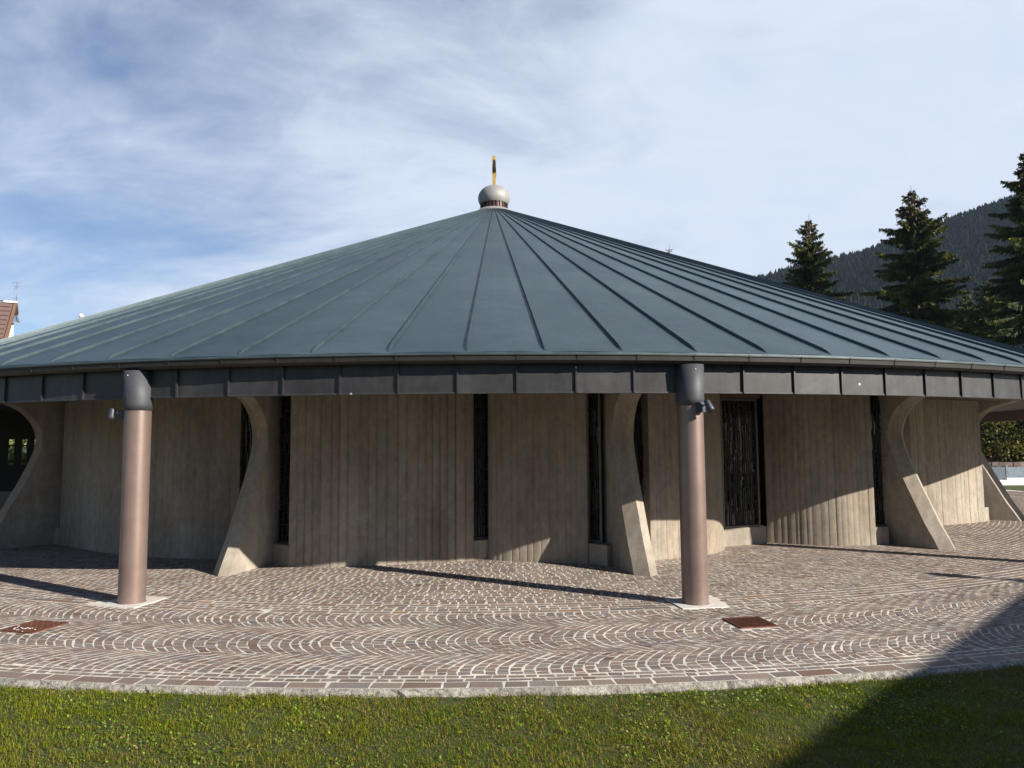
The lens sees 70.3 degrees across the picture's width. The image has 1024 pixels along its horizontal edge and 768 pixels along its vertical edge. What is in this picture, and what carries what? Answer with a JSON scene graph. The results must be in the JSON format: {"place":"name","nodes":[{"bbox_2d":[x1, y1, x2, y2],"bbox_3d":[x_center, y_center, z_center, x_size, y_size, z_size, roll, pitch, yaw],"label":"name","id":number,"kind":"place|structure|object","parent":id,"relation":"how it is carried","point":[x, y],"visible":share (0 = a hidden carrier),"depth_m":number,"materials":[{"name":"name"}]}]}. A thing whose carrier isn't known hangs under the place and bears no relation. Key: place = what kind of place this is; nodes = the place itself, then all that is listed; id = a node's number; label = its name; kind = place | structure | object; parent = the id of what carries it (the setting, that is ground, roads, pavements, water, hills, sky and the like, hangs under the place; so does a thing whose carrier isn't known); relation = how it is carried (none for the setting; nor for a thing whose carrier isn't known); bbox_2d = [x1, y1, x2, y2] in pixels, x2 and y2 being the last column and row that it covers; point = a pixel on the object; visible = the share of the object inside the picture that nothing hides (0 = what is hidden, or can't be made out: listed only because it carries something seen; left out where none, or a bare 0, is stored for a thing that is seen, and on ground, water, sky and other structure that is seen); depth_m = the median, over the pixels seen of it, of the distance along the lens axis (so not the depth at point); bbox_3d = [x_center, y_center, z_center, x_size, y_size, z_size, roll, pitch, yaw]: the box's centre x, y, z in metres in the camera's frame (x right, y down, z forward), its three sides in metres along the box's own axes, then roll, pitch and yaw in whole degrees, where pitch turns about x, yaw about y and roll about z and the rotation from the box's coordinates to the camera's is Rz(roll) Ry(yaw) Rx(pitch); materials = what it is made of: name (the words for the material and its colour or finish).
{"place":"outdoors","nodes":[
{"label":"outdoors","id":0,"kind":"place"},
{"bbox_2d":[0,299,19,336],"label":"distant house","id":1,"kind":"structure","parent":0,"point":[16,319],"depth_m":91.44,"materials":[{"name":"paint"}]},
{"bbox_2d":[0,282,22,338],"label":"village house","id":2,"kind":"structure","parent":0,"point":[9,310],"depth_m":59.29,"materials":[{"name":"brown tile"}]},
{"bbox_2d":[10,220,1000,450],"bbox_3d":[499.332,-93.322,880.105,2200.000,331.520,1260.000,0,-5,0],"label":"hill","id":3,"kind":"structure","parent":0,"point":[870,300],"depth_m":439.34,"materials":[{"name":"green plant"}]},
{"bbox_2d":[754,194,1023,347],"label":"hill forest","id":4,"kind":"object","parent":3,"relation":"on","point":[967,242],"visible":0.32,"depth_m":498.99,"materials":[{"name":"green plant"}]},
{"bbox_2d":[0,156,1023,608],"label":"round church","id":5,"kind":"structure","parent":0,"point":[494,378],"depth_m":12.30,"materials":[{"name":"grey metal"}]},
{"bbox_2d":[54,525,59,543],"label":"window","id":6,"kind":"structure","parent":5,"relation":"in","point":[57,530],"depth_m":14.89,"materials":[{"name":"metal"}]},
{"bbox_2d":[107,408,123,419],"bbox_3d":[-5.155,0.389,9.476,0.235,0.158,0.100,0,-5,-2],"label":"floodlight","id":7,"kind":"object","parent":5,"relation":"attached to","point":[112,413],"visible":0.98,"depth_m":9.44,"materials":[{"name":"grey metal"}]},
{"bbox_2d":[242,407,251,483],"bbox_3d":[-4.600,1.466,13.144,0.614,2.585,0.049,0,-5,-6],"label":"window","id":8,"kind":"structure","parent":5,"relation":"in","point":[247,435],"depth_m":13.16,"materials":[{"name":"black glass"}]},
{"bbox_2d":[272,396,290,565],"bbox_3d":[-3.815,1.572,12.444,0.632,2.930,0.420,-4,-6,37],"label":"window","id":9,"kind":"structure","parent":5,"relation":"in","point":[281,548],"depth_m":12.44,"materials":[{"name":"glass"}]},
{"bbox_2d":[473,394,487,559],"bbox_3d":[-0.586,1.579,12.825,0.384,2.930,0.420,2,-5,-28],"label":"window","id":10,"kind":"structure","parent":5,"relation":"in","point":[480,401],"depth_m":12.82,"materials":[{"name":"glass"}]},
{"bbox_2d":[588,393,611,565],"bbox_3d":[1.462,1.514,12.208,0.556,2.930,0.420,-4,-6,41],"label":"window","id":11,"kind":"structure","parent":5,"relation":"in","point":[599,552],"depth_m":12.22,"materials":[{"name":"glass"}]},
{"bbox_2d":[634,395,644,508],"bbox_3d":[2.115,1.366,12.511,0.468,2.585,0.049,1,-5,-20],"label":"window","id":12,"kind":"structure","parent":5,"relation":"in","point":[638,447],"depth_m":12.56,"materials":[{"name":"black glass"}]},
{"bbox_2d":[696,399,714,412],"bbox_3d":[2.396,0.274,8.957,0.117,0.166,0.246,2,-5,-28],"label":"floodlight","id":13,"kind":"object","parent":5,"relation":"attached to","point":[700,406],"visible":1,"depth_m":8.92,"materials":[{"name":"grey metal"}]},
{"bbox_2d":[720,399,766,545],"bbox_3d":[4.431,1.717,14.356,1.020,2.830,0.420,1,-5,-21],"label":"window","id":14,"kind":"structure","parent":5,"relation":"in","point":[738,417],"depth_m":14.24,"materials":[{"name":"glass"}]},
{"bbox_2d":[869,395,888,544],"bbox_3d":[7.164,1.641,14.280,0.433,2.930,0.420,0,-5,0],"label":"window","id":15,"kind":"structure","parent":5,"relation":"in","point":[882,532],"depth_m":14.27,"materials":[{"name":"glass"}]},
{"bbox_2d":[980,421,988,520],"bbox_3d":[11.710,1.930,18.264,0.633,2.930,0.420,3,-6,-34],"label":"window","id":16,"kind":"structure","parent":5,"relation":"in","point":[986,508],"depth_m":17.92,"materials":[{"name":"glass"}]},
{"bbox_2d":[0,490,1023,688],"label":"pavement","id":17,"kind":"structure","parent":0,"point":[828,610],"depth_m":8.28,"materials":[{"name":"grey stone"}]},
{"bbox_2d":[0,620,68,633],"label":"drain cover","id":18,"kind":"object","parent":17,"relation":"on","point":[33,626],"visible":1,"depth_m":8.05,"materials":[{"name":"metal"}]},
{"bbox_2d":[722,616,778,628],"bbox_3d":[2.625,2.634,8.025,0.440,0.020,0.440,0,-5,-10],"label":"drain cover","id":19,"kind":"object","parent":17,"relation":"on","point":[749,622],"visible":1,"depth_m":8.00,"materials":[{"name":"metal"}]},
{"bbox_2d":[0,451,1023,767],"bbox_3d":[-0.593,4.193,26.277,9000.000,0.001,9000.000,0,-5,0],"label":"ground","id":20,"kind":"structure","parent":0,"point":[444,739],"depth_m":5.21,"materials":[{"name":"green plant"}]},
{"bbox_2d":[8,439,26,464],"bbox_3d":[-21.056,2.681,31.023,5.339,5.233,5.958,2,-5,-30],"label":"hedge bush","id":21,"kind":"object","parent":20,"relation":"on","point":[11,452],"visible":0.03,"depth_m":29.75,"materials":[{"name":"green plant"}]},
{"bbox_2d":[0,659,1023,697],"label":"kerb","id":22,"kind":"structure","parent":20,"relation":"on","point":[582,690],"depth_m":6.03,"materials":[{"name":"grey stone"}]},
{"bbox_2d":[782,219,856,299],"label":"spruce tree","id":23,"kind":"object","parent":20,"relation":"on","point":[811,275],"visible":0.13,"depth_m":52.43,"materials":[{"name":"green plant"}]},
{"bbox_2d":[858,190,1019,461],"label":"spruce tree","id":24,"kind":"object","parent":20,"relation":"on","point":[921,262],"visible":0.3,"depth_m":47.08,"materials":[{"name":"green plant"}]},
{"bbox_2d":[959,280,1015,427],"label":"spruce tree","id":25,"kind":"object","parent":20,"relation":"on","point":[984,304],"visible":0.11,"depth_m":55.53,"materials":[{"name":"green plant"}]},
{"bbox_2d":[955,294,1019,459],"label":"spruce tree","id":26,"kind":"object","parent":20,"relation":"on","point":[967,305],"visible":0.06,"depth_m":58.53,"materials":[{"name":"green plant"}]},
{"bbox_2d":[974,153,1023,459],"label":"spruce tree","id":27,"kind":"object","parent":20,"relation":"on","point":[1011,289],"visible":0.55,"depth_m":42.93,"materials":[{"name":"green plant"}]},
{"bbox_2d":[981,420,1023,461],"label":"hedge","id":28,"kind":"object","parent":20,"relation":"on","point":[995,451],"visible":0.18,"depth_m":39.81,"materials":[{"name":"green plant"}]},
{"bbox_2d":[988,462,1023,466],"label":"stone wall","id":29,"kind":"structure","parent":20,"relation":"on","point":[1008,464],"depth_m":38.09,"materials":[{"name":"pink stone"}]},
{"bbox_2d":[991,465,1023,478],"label":"panel fence","id":30,"kind":"object","parent":20,"relation":"on","point":[1008,472],"visible":0.16,"depth_m":35.24,"materials":[{"name":"metal"}]},
{"bbox_2d":[1000,478,1023,484],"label":"white ledge","id":31,"kind":"object","parent":20,"relation":"on","point":[1012,481],"visible":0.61,"depth_m":32.59,"materials":[{"name":"paint"}]},
{"bbox_2d":[0,0,1023,444],"label":"sky","id":32,"kind":"structure","parent":0,"point":[149,149],"materials":[{"name":"blue"}]}
]}

